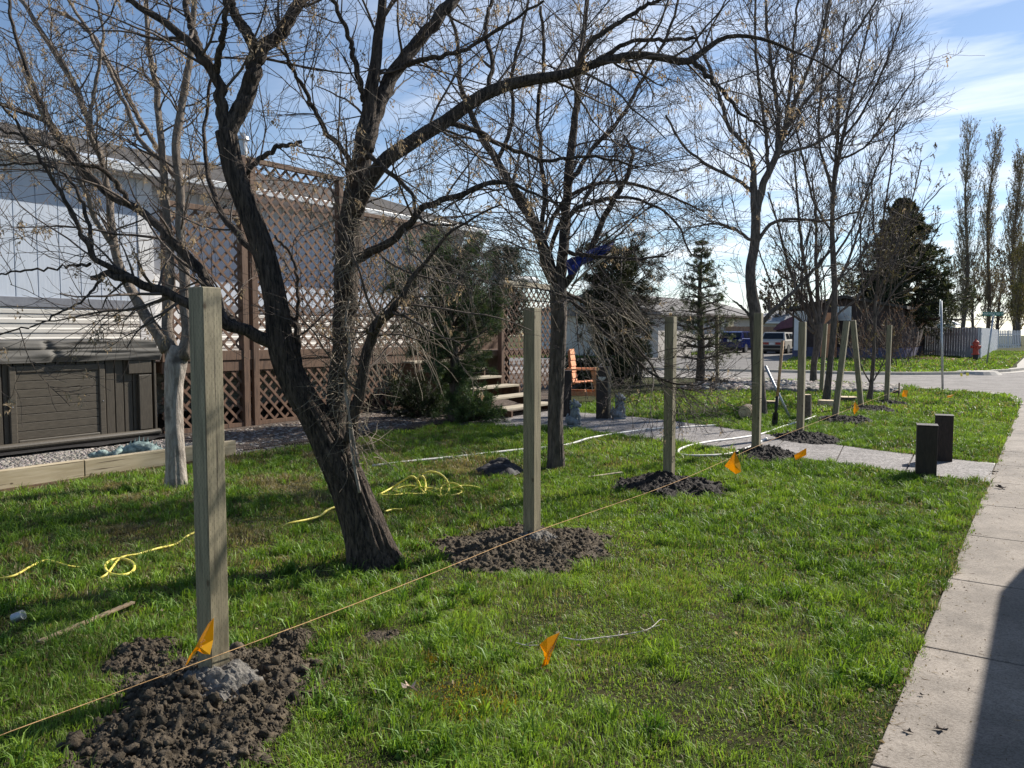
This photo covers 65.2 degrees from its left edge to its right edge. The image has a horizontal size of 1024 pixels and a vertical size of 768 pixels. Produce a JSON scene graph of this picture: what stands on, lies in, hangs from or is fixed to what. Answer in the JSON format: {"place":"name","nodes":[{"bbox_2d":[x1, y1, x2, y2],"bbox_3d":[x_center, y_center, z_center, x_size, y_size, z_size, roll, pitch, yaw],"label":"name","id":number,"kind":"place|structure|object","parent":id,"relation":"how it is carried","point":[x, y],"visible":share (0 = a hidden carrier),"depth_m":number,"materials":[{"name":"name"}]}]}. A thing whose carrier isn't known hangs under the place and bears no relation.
{"place":"outdoors","nodes":[
{"label":"outdoors","id":0,"kind":"place"},
{"bbox_2d":[0,458,992,611],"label":"lawn grass","id":1,"kind":"structure","parent":0,"point":[262,534],"depth_m":6.08,"materials":[{"name":"green plant"}]},
{"bbox_2d":[0,336,1023,767],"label":"lawn ground","id":2,"kind":"structure","parent":0,"point":[696,734],"depth_m":3.54,"materials":[{"name":"green plant"}]},
{"bbox_2d":[36,601,134,642],"bbox_3d":[-2.150,1.203,4.064,0.030,0.032,0.548,2,4,23],"label":"lath","id":3,"kind":"object","parent":2,"relation":"on","point":[120,607],"visible":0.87,"depth_m":4.12,"materials":[{"name":"brown wood"}]},
{"bbox_2d":[0,531,194,579],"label":"yellow rope","id":4,"kind":"object","parent":2,"relation":"on","point":[107,571],"visible":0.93,"depth_m":5.04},
{"bbox_2d":[0,440,235,491],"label":"timber edging","id":5,"kind":"object","parent":2,"relation":"on","point":[36,475],"visible":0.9,"depth_m":8.20,"materials":[{"name":"brown wood"}]},
{"bbox_2d":[0,439,242,469],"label":"gravel bed","id":6,"kind":"object","parent":2,"relation":"on","point":[46,452],"visible":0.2,"depth_m":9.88,"materials":[{"name":"grey gravel"}]},
{"bbox_2d":[0,339,161,452],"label":"hot tub","id":7,"kind":"object","parent":6,"relation":"on","point":[118,410],"visible":0.91,"depth_m":10.19,"materials":[{"name":"plastic"}]},
{"bbox_2d":[0,432,187,455],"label":"landscape cloth","id":8,"kind":"object","parent":6,"relation":"on","point":[106,442],"visible":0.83,"depth_m":10.16,"materials":[{"name":"fabric"}]},
{"bbox_2d":[87,436,164,457],"bbox_3d":[-4.400,0.735,9.282,0.942,0.257,0.359,-1,4,-20],"label":"reptile ornament","id":9,"kind":"object","parent":6,"relation":"on","point":[138,446],"visible":0.64,"depth_m":9.22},
{"bbox_2d":[0,0,245,488],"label":"forked tree","id":10,"kind":"object","parent":2,"relation":"on","point":[175,368],"visible":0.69,"depth_m":7.88,"materials":[{"name":"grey plant"}]},
{"bbox_2d":[82,635,187,683],"bbox_3d":[-1.688,1.247,3.691,0.425,0.101,0.527,-1,4,-14],"label":"soil heap","id":11,"kind":"object","parent":2,"relation":"on","point":[135,657],"visible":0.79,"depth_m":3.64,"materials":[{"name":"soil"}]},
{"bbox_2d":[3,641,351,767],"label":"soil heap","id":12,"kind":"object","parent":2,"relation":"on","point":[175,719],"visible":0.81,"depth_m":2.99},
{"bbox_2d":[183,659,273,702],"bbox_3d":[-1.230,1.275,3.340,0.447,0.211,0.426,1,4,18],"label":"concrete collar","id":13,"kind":"object","parent":2,"relation":"on","point":[235,674],"visible":0.51,"depth_m":3.27,"materials":[{"name":"grey concrete"}]},
{"bbox_2d":[185,617,213,672],"bbox_3d":[-1.308,1.116,3.235,0.307,0.402,0.092,4,5,45],"label":"marking flag","id":14,"kind":"object","parent":13,"relation":"on","point":[204,644],"visible":0.97,"depth_m":3.15,"materials":[{"name":"plastic"}]},
{"bbox_2d":[188,287,229,668],"bbox_3d":[-1.266,0.493,3.353,0.092,1.787,0.092,2,4,33],"label":"fence post","id":15,"kind":"object","parent":13,"relation":"on","point":[206,371],"visible":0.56,"depth_m":3.31,"materials":[{"name":"brown wood"}]},
{"bbox_2d":[0,390,896,735],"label":"guide string","id":16,"kind":"object","parent":15,"relation":"attached to","point":[358,602],"visible":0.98,"depth_m":3.71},
{"bbox_2d":[0,122,488,415],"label":"mobile home","id":17,"kind":"object","parent":2,"relation":"on","point":[13,296],"visible":0.2,"depth_m":13.25,"materials":[{"name":"paint"}]},
{"bbox_2d":[153,234,181,347],"bbox_3d":[-6.223,-1.619,14.339,0.088,2.100,0.840,2,4,34],"label":"door","id":18,"kind":"structure","parent":17,"relation":"in","point":[157,265],"depth_m":14.24,"materials":[{"name":"white paint"}]},
{"bbox_2d":[266,625,316,654],"bbox_3d":[-1.071,1.239,3.826,0.230,0.089,0.564,0,4,-4],"label":"soil heap","id":19,"kind":"object","parent":2,"relation":"on","point":[294,640],"visible":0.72,"depth_m":3.85,"materials":[{"name":"soil"}]},
{"bbox_2d":[155,373,581,450],"bbox_3d":[-1.458,0.241,19.284,8.130,0.056,17.705,2,4,34],"label":"mulch bed","id":20,"kind":"object","parent":2,"relation":"on","point":[299,440],"visible":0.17,"depth_m":12.77,"materials":[{"name":"brown stone"}]},
{"bbox_2d":[156,155,550,433],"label":"lattice deck","id":21,"kind":"structure","parent":20,"relation":"on","point":[253,365],"depth_m":12.93,"materials":[{"name":"brown wood"}]},
{"bbox_2d":[380,362,464,418],"bbox_3d":[-1.506,0.203,13.862,1.614,1.194,1.648,2,4,34],"label":"juniper shrub","id":22,"kind":"object","parent":20,"relation":"on","point":[406,399],"visible":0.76,"depth_m":13.69,"materials":[{"name":"green plant"}]},
{"bbox_2d":[376,226,513,419],"bbox_3d":[-0.899,-1.006,13.195,2.232,3.334,2.147,2,4,34],"label":"pine tree","id":23,"kind":"object","parent":20,"relation":"on","point":[454,368],"visible":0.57,"depth_m":12.93,"materials":[{"name":"green plant"}]},
{"bbox_2d":[431,376,508,423],"bbox_3d":[-0.671,0.288,13.161,1.351,0.954,1.278,2,4,34],"label":"juniper shrub","id":24,"kind":"object","parent":20,"relation":"on","point":[469,407],"visible":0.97,"depth_m":13.05,"materials":[{"name":"green plant"}]},
{"bbox_2d":[547,344,625,388],"bbox_3d":[1.974,-0.394,21.743,2.171,1.519,1.942,2,4,34],"label":"juniper shrub","id":25,"kind":"object","parent":20,"relation":"on","point":[577,360],"visible":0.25,"depth_m":21.54,"materials":[{"name":"green plant"}]},
{"bbox_2d":[587,343,652,386],"bbox_3d":[2.868,-0.467,22.320,2.269,1.426,1.876,-1,4,-8],"label":"juniper shrub","id":26,"kind":"object","parent":20,"relation":"on","point":[622,360],"visible":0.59,"depth_m":22.10,"materials":[{"name":"green plant"}]},
{"bbox_2d":[361,628,404,642],"bbox_3d":[-0.651,1.242,3.970,0.217,0.040,0.212,-2,4,-24],"label":"soil heap","id":27,"kind":"object","parent":2,"relation":"on","point":[381,634],"visible":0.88,"depth_m":3.96,"materials":[{"name":"brown soil"}]},
{"bbox_2d":[379,471,479,497],"bbox_3d":[-0.756,0.920,7.374,0.904,0.184,0.414,0,4,3],"label":"yellow rope","id":28,"kind":"object","parent":2,"relation":"on","point":[425,487],"visible":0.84,"depth_m":7.54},
{"bbox_2d":[0,0,984,572],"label":"leaning tree","id":29,"kind":"object","parent":2,"relation":"on","point":[332,428],"visible":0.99,"depth_m":5.09,"materials":[{"name":"brown plant"}]},
{"bbox_2d":[474,457,522,475],"bbox_3d":[-0.142,0.870,8.614,0.548,0.144,0.540,2,4,34],"label":"heap","id":30,"kind":"object","parent":2,"relation":"on","point":[500,465],"visible":0.99,"depth_m":8.49,"materials":[{"name":"black soil"}]},
{"bbox_2d":[479,239,531,383],"bbox_3d":[-0.186,-1.584,18.927,1.419,3.753,1.546,-1,4,-17],"label":"pine tree","id":31,"kind":"object","parent":2,"relation":"on","point":[519,265],"visible":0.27,"depth_m":18.69,"materials":[{"name":"green plant"}]},
{"bbox_2d":[0,401,1011,767],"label":"grass tufts","id":32,"kind":"object","parent":2,"relation":"on","point":[290,573],"visible":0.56,"depth_m":5.36,"materials":[{"name":"green plant"}]},
{"bbox_2d":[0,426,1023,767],"bbox_3d":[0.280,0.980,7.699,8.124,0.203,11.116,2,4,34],"label":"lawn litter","id":33,"kind":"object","parent":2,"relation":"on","point":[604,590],"visible":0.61,"depth_m":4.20,"materials":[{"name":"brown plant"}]},
{"bbox_2d":[420,522,619,589],"bbox_3d":[0.039,1.102,5.569,1.512,0.148,1.683,2,4,34],"label":"soil heap","id":34,"kind":"object","parent":2,"relation":"on","point":[552,555],"visible":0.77,"depth_m":5.37,"materials":[{"name":"brown soil"}]},
{"bbox_2d":[56,404,1015,484],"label":"lawn grass","id":35,"kind":"structure","parent":2,"relation":"on","point":[595,442],"depth_m":10.43,"materials":[{"name":"green plant"}]},
{"bbox_2d":[519,529,557,541],"bbox_3d":[0.180,1.128,5.703,0.397,0.184,0.413,2,4,34],"label":"concrete collar","id":36,"kind":"object","parent":2,"relation":"on","point":[537,535],"visible":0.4,"depth_m":5.63,"materials":[{"name":"grey concrete"}]},
{"bbox_2d":[523,308,540,532],"bbox_3d":[0.142,0.351,5.679,0.092,1.775,0.092,2,4,34],"label":"fence post","id":37,"kind":"object","parent":36,"relation":"in","point":[532,431],"visible":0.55,"depth_m":5.64,"materials":[{"name":"brown wood"}]},
{"bbox_2d":[372,424,713,466],"bbox_3d":[0.842,0.776,10.864,6.258,0.032,0.434,-3,5,-41],"label":"garden hose","id":38,"kind":"object","parent":2,"relation":"on","point":[502,451],"visible":0.57,"depth_m":10.69,"materials":[{"name":"white plastic"}]},
{"bbox_2d":[540,632,559,668],"bbox_3d":[0.169,1.199,3.547,0.094,0.194,0.030,0,4,-6],"label":"marking flag","id":39,"kind":"object","parent":2,"relation":"on","point":[547,645],"visible":0.98,"depth_m":3.55,"materials":[{"name":"plastic"}]},
{"bbox_2d":[365,0,787,471],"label":"straight tree","id":40,"kind":"object","parent":2,"relation":"on","point":[560,295],"visible":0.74,"depth_m":8.56,"materials":[{"name":"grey plant"}]},
{"bbox_2d":[566,241,614,274],"bbox_3d":[0.864,-1.381,8.736,0.553,0.384,0.166,0,4,0],"label":"blue cloth","id":41,"kind":"object","parent":40,"relation":"hanging from","point":[571,261],"visible":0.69,"depth_m":8.71,"materials":[{"name":"blue fabric"}]},
{"bbox_2d":[565,349,595,396],"bbox_3d":[1.555,-0.180,17.364,0.877,1.159,0.780,1,4,14],"label":"wooden armchair","id":42,"kind":"object","parent":2,"relation":"on","point":[574,369],"visible":0.47,"depth_m":17.13,"materials":[{"name":"orange wood"}]},
{"bbox_2d":[574,229,667,383],"bbox_3d":[3.091,-2.169,22.834,2.723,4.428,2.853,0,4,3],"label":"pine tree","id":43,"kind":"object","parent":2,"relation":"on","point":[634,269],"visible":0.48,"depth_m":22.49,"materials":[{"name":"green plant"}]},
{"bbox_2d":[566,301,696,357],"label":"neighbour shed","id":44,"kind":"structure","parent":2,"relation":"on","point":[569,334],"depth_m":47.40,"materials":[{"name":"beige"}]},
{"bbox_2d":[623,340,653,382],"bbox_3d":[3.696,-0.740,23.867,1.187,1.436,1.202,-2,4,-27],"label":"dwarf pine","id":45,"kind":"object","parent":2,"relation":"on","point":[646,351],"visible":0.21,"depth_m":23.74,"materials":[{"name":"green plant"}]},
{"bbox_2d":[663,317,676,474],"bbox_3d":[1.554,0.219,7.879,0.092,1.756,0.092,2,4,34],"label":"fence post","id":46,"kind":"object","parent":2,"relation":"on","point":[668,448],"visible":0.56,"depth_m":7.84,"materials":[{"name":"brown wood"}]},
{"bbox_2d":[610,470,730,500],"bbox_3d":[1.466,0.955,7.690,1.327,0.197,1.211,-2,4,-29],"label":"soil heap","id":47,"kind":"object","parent":2,"relation":"on","point":[652,481],"visible":0.86,"depth_m":7.60,"materials":[{"name":"brown soil"}]},
{"bbox_2d":[657,237,743,381],"bbox_3d":[5.620,-2.204,23.742,2.648,4.382,2.911,2,4,34],"label":"spruce tree","id":48,"kind":"object","parent":2,"relation":"on","point":[699,304],"visible":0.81,"depth_m":23.68,"materials":[{"name":"green plant"}]},
{"bbox_2d":[725,451,740,475],"bbox_3d":[2.265,0.839,8.121,0.152,0.331,0.207,2,4,34],"label":"marking flag","id":49,"kind":"object","parent":2,"relation":"on","point":[733,464],"visible":0.89,"depth_m":8.05,"materials":[{"name":"plastic"}]},
{"bbox_2d":[725,326,775,333],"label":"cedar fence","id":50,"kind":"object","parent":2,"relation":"on","point":[747,328],"visible":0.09,"depth_m":63.70,"materials":[{"name":"wood"}]},
{"bbox_2d":[751,313,762,448],"bbox_3d":[2.999,0.055,9.787,0.092,1.841,0.092,2,4,32],"label":"fence post","id":51,"kind":"object","parent":2,"relation":"on","point":[757,374],"visible":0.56,"depth_m":9.74,"materials":[{"name":"brown wood"}]},
{"bbox_2d":[504,358,1023,374],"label":"kerb","id":52,"kind":"structure","parent":2,"relation":"on","point":[1020,366],"depth_m":29.85,"materials":[{"name":"concrete"}]},
{"bbox_2d":[511,366,1023,375],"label":"gutter pan","id":53,"kind":"object","parent":2,"relation":"on","point":[878,375],"visible":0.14,"depth_m":28.62,"materials":[{"name":"concrete"}]},
{"bbox_2d":[758,275,780,313],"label":"bare tree","id":54,"kind":"object","parent":2,"relation":"on","point":[768,304],"visible":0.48,"depth_m":94.38,"materials":[{"name":"grey plant"}]},
{"bbox_2d":[608,0,938,413],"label":"yard tree","id":55,"kind":"object","parent":2,"relation":"on","point":[753,303],"visible":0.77,"depth_m":14.64,"materials":[{"name":"grey plant"}]},
{"bbox_2d":[772,340,783,426],"bbox_3d":[4.210,0.016,12.655,0.167,1.412,0.055,0,4,-2],"label":"spade","id":56,"kind":"object","parent":2,"relation":"on","point":[775,416],"visible":0.95,"depth_m":12.64,"materials":[{"name":"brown wood"}]},
{"bbox_2d":[763,311,792,326],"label":"house","id":57,"kind":"structure","parent":2,"relation":"on","point":[773,322],"depth_m":86.30,"materials":[{"name":"beige"}]},
{"bbox_2d":[773,317,792,351],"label":"maroon shed","id":58,"kind":"structure","parent":2,"relation":"on","point":[784,326],"depth_m":57.91,"materials":[{"name":"metal"}]},
{"bbox_2d":[763,260,803,317],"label":"bare tree","id":59,"kind":"object","parent":2,"relation":"on","point":[781,310],"visible":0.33,"depth_m":87.27,"materials":[{"name":"grey plant"}]},
{"bbox_2d":[580,378,1022,420],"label":"lawn grass","id":60,"kind":"structure","parent":2,"relation":"on","point":[920,399],"depth_m":17.04,"materials":[{"name":"green plant"}]},
{"bbox_2d":[796,322,806,430],"bbox_3d":[4.125,-0.006,11.410,0.092,1.754,0.092,2,4,34],"label":"fence post","id":61,"kind":"object","parent":2,"relation":"on","point":[801,369],"visible":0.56,"depth_m":11.37,"materials":[{"name":"brown wood"}]},
{"bbox_2d":[770,430,840,444],"bbox_3d":[4.123,0.738,11.167,1.038,0.170,1.465,1,4,11],"label":"soil heap","id":62,"kind":"object","parent":2,"relation":"on","point":[816,438],"visible":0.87,"depth_m":10.98,"materials":[{"name":"grey soil"}]},
{"bbox_2d":[805,394,811,417],"bbox_3d":[5.090,0.408,13.911,0.238,0.455,0.237,1,4,11],"label":"bollard","id":63,"kind":"object","parent":2,"relation":"on","point":[808,405],"visible":0.41,"depth_m":13.81,"materials":[{"name":"brown wood"}]},
{"bbox_2d":[721,111,922,380],"bbox_3d":[9.576,-4.178,23.897,6.181,8.369,2.845,0,4,-2],"label":"yard tree","id":64,"kind":"object","parent":2,"relation":"on","point":[816,321],"visible":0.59,"depth_m":23.95,"materials":[{"name":"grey plant"}]},
{"bbox_2d":[820,313,837,357],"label":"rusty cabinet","id":65,"kind":"object","parent":2,"relation":"on","point":[828,317],"visible":0.1,"depth_m":43.87,"materials":[{"name":"metal"}]},
{"bbox_2d":[832,321,849,416],"bbox_3d":[5.608,-0.171,13.667,0.296,1.807,0.124,0,4,0],"label":"fence post","id":66,"kind":"object","parent":2,"relation":"on","point":[841,366],"visible":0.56,"depth_m":13.62,"materials":[{"name":"brown wood"}]},
{"bbox_2d":[816,415,872,424],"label":"soil heap","id":67,"kind":"object","parent":2,"relation":"on","point":[857,419],"visible":0.71,"depth_m":13.34,"materials":[{"name":"soil"}]},
{"bbox_2d":[725,0,967,399],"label":"yard tree","id":68,"kind":"object","parent":2,"relation":"on","point":[826,395],"visible":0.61,"depth_m":17.34,"materials":[{"name":"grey plant"}]},
{"bbox_2d":[850,320,863,406],"bbox_3d":[6.742,-0.316,15.610,0.345,1.850,0.124,0,4,0],"label":"fence post","id":69,"kind":"object","parent":2,"relation":"on","point":[857,363],"visible":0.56,"depth_m":15.57,"materials":[{"name":"brown wood"}]},
{"bbox_2d":[786,295,936,358],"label":"brown trailer","id":70,"kind":"object","parent":2,"relation":"on","point":[850,311],"visible":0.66,"depth_m":44.01,"materials":[{"name":"brown"}]},
{"bbox_2d":[844,405,897,411],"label":"soil heap","id":71,"kind":"object","parent":2,"relation":"on","point":[875,408],"visible":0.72,"depth_m":15.27,"materials":[{"name":"soil"}]},
{"bbox_2d":[884,325,891,400],"bbox_3d":[8.005,-0.370,17.037,0.108,1.764,0.103,2,4,34],"label":"fence post","id":72,"kind":"object","parent":2,"relation":"on","point":[888,361],"visible":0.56,"depth_m":16.99,"materials":[{"name":"brown wood"}]},
{"bbox_2d":[829,91,974,398],"bbox_3d":[8.615,-3.084,17.960,3.189,6.944,1.436,0,4,-1],"label":"budding tree","id":73,"kind":"object","parent":2,"relation":"on","point":[884,281],"visible":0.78,"depth_m":17.88,"materials":[{"name":"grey plant"}]},
{"bbox_2d":[915,423,938,477],"bbox_3d":[4.297,0.704,8.298,0.199,0.575,0.199,2,4,25],"label":"bollard","id":74,"kind":"object","parent":2,"relation":"on","point":[926,448],"visible":0.77,"depth_m":8.21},
{"bbox_2d":[939,299,943,388],"bbox_3d":[11.285,-1.004,21.009,0.157,2.425,0.324,2,4,34],"label":"sign pole","id":75,"kind":"object","parent":2,"relation":"on","point":[941,335],"visible":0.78,"depth_m":21.02,"materials":[{"name":"metal"}]},
{"bbox_2d":[923,327,981,356],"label":"grey fence","id":76,"kind":"object","parent":2,"relation":"on","point":[959,341],"visible":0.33,"depth_m":46.49,"materials":[{"name":"grey wood"}]},
{"bbox_2d":[944,115,990,327],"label":"poplar tree","id":77,"kind":"object","parent":2,"relation":"on","point":[964,262],"visible":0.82,"depth_m":90.78,"materials":[{"name":"grey plant"}]},
{"bbox_2d":[957,252,993,327],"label":"bare tree","id":78,"kind":"object","parent":2,"relation":"on","point":[978,299],"visible":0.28,"depth_m":109.43,"materials":[{"name":"brown plant"}]},
{"bbox_2d":[978,327,997,357],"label":"pale fence","id":79,"kind":"object","parent":2,"relation":"on","point":[985,335],"visible":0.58,"depth_m":49.98,"materials":[{"name":"white wood"}]},
{"bbox_2d":[975,119,1009,328],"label":"poplar tree","id":80,"kind":"object","parent":2,"relation":"on","point":[987,216],"visible":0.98,"depth_m":93.88,"materials":[{"name":"grey plant"}]},
{"bbox_2d":[978,243,1012,329],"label":"bare tree","id":81,"kind":"object","parent":2,"relation":"on","point":[997,320],"visible":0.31,"depth_m":107.26,"materials":[{"name":"brown plant"}]},
{"bbox_2d":[993,139,1023,343],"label":"poplar tree","id":82,"kind":"object","parent":2,"relation":"on","point":[1018,169],"visible":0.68,"depth_m":90.95,"materials":[{"name":"grey plant"}]},
{"bbox_2d":[998,330,1020,347],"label":"picket fence","id":83,"kind":"object","parent":2,"relation":"on","point":[1008,334],"visible":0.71,"depth_m":73.69,"materials":[{"name":"white wood"}]},
{"label":"stone bed","id":84,"kind":"structure","parent":2,"relation":"on","visible":0},
{"bbox_2d":[680,377,902,393],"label":"river stones","id":85,"kind":"object","parent":84,"relation":"on","point":[788,385],"visible":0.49,"depth_m":20.82,"materials":[{"name":"grey stone"}]},
{"bbox_2d":[819,324,827,390],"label":"fence post","id":86,"kind":"object","parent":84,"relation":"on","point":[823,356],"visible":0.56,"depth_m":19.90,"materials":[{"name":"brown wood"}]},
{"bbox_2d":[0,0,1023,335],"label":"sky","id":87,"kind":"structure","parent":0,"point":[990,87],"materials":[{"name":"blue"}]},
{"bbox_2d":[504,351,791,368],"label":"driveway","id":88,"kind":"structure","parent":0,"point":[771,360],"depth_m":38.72,"materials":[{"name":"concrete"}]},
{"bbox_2d":[719,331,750,352],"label":"blue hatchback","id":89,"kind":"object","parent":88,"relation":"on","point":[739,337],"visible":0.47,"depth_m":55.30,"materials":[{"name":"paint"}]},
{"bbox_2d":[763,332,791,353],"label":"white wagon","id":90,"kind":"object","parent":88,"relation":"on","point":[771,341],"visible":0.68,"depth_m":53.02,"materials":[{"name":"paint"}]},
{"bbox_2d":[456,411,993,483],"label":"garden path","id":91,"kind":"structure","parent":0,"point":[901,461],"depth_m":10.52,"materials":[{"name":"grey concrete"}]},
{"bbox_2d":[402,359,547,416],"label":"deck stairs","id":92,"kind":"structure","parent":91,"relation":"on","point":[510,392],"depth_m":15.25,"materials":[{"name":"brown wood"}]},
{"bbox_2d":[563,370,571,416],"bbox_3d":[0.957,0.187,14.212,0.201,0.852,0.201,0,4,3],"label":"bollard","id":93,"kind":"object","parent":91,"relation":"on","point":[567,382],"visible":0.47,"depth_m":14.11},
{"bbox_2d":[565,399,581,426],"bbox_3d":[0.970,0.463,12.685,0.266,0.457,0.201,0,4,0],"label":"guardian statue","id":94,"kind":"object","parent":91,"relation":"on","point":[573,418],"visible":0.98,"depth_m":12.62,"materials":[{"name":"grey stone"}]},
{"bbox_2d":[596,366,610,418],"bbox_3d":[1.592,0.167,13.891,0.219,0.934,0.223,2,4,24],"label":"bollard","id":95,"kind":"object","parent":91,"relation":"on","point":[600,395],"visible":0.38,"depth_m":13.80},
{"bbox_2d":[610,392,625,418],"bbox_3d":[1.830,0.381,13.805,0.277,0.476,0.209,0,4,0],"label":"guardian statue","id":96,"kind":"object","parent":91,"relation":"on","point":[618,415],"visible":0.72,"depth_m":13.74,"materials":[{"name":"grey stone"}]},
{"bbox_2d":[677,415,816,456],"bbox_3d":[3.707,0.711,11.879,0.731,0.032,5.639,2,4,34],"label":"garden hose","id":97,"kind":"object","parent":91,"relation":"on","point":[712,455],"visible":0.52,"depth_m":10.80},
{"bbox_2d":[935,414,953,461],"bbox_3d":[5.009,0.642,9.286,0.192,0.573,0.193,2,4,25],"label":"bollard","id":98,"kind":"object","parent":91,"relation":"on","point":[945,422],"visible":0.72,"depth_m":9.20,"materials":[{"name":"black metal"}]},
{"bbox_2d":[504,339,1023,371],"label":"verge","id":99,"kind":"structure","parent":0,"point":[1021,348],"depth_m":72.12,"materials":[{"name":"plant"}]},
{"bbox_2d":[541,293,771,351],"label":"neighbour house","id":100,"kind":"structure","parent":99,"relation":"on","point":[745,321],"depth_m":62.00,"materials":[{"name":"beige"}]},
{"bbox_2d":[828,296,943,365],"bbox_3d":[15.896,-2.272,34.184,3.742,3.185,3.782,0,4,-6],"label":"bare shrub","id":101,"kind":"object","parent":99,"relation":"on","point":[895,344],"visible":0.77,"depth_m":33.92,"materials":[{"name":"brown plant"}]},
{"bbox_2d":[837,197,992,344],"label":"spruce tree","id":102,"kind":"object","parent":99,"relation":"on","point":[927,296],"visible":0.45,"depth_m":45.37,"materials":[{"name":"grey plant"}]},
{"bbox_2d":[983,312,1003,363],"bbox_3d":[21.259,-1.949,35.402,0.951,2.478,0.086,0,4,0],"label":"street sign","id":103,"kind":"object","parent":99,"relation":"on","point":[992,314],"visible":1,"depth_m":35.33,"materials":[{"name":"metal"}]},
{"bbox_2d":[1005,237,1023,345],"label":"poplar tree","id":104,"kind":"object","parent":99,"relation":"on","point":[1017,305],"visible":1,"depth_m":83.42,"materials":[{"name":"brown plant"}]},
{"bbox_2d":[509,367,1023,400],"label":"road","id":105,"kind":"structure","parent":0,"point":[1010,383],"depth_m":25.16,"materials":[{"name":"grey asphalt"}]},
{"bbox_2d":[870,401,1023,767],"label":"sidewalk","id":106,"kind":"structure","parent":0,"point":[983,703],"depth_m":3.63,"materials":[{"name":"concrete"}]},
{"label":"path bed","id":107,"kind":"structure","parent":0,"visible":0},
{"bbox_2d":[730,444,795,461],"bbox_3d":[3.076,0.821,9.779,1.087,0.172,1.204,2,4,34],"label":"soil heap","id":108,"kind":"object","parent":107,"relation":"on","point":[764,452],"visible":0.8,"depth_m":9.59,"materials":[{"name":"soil"}]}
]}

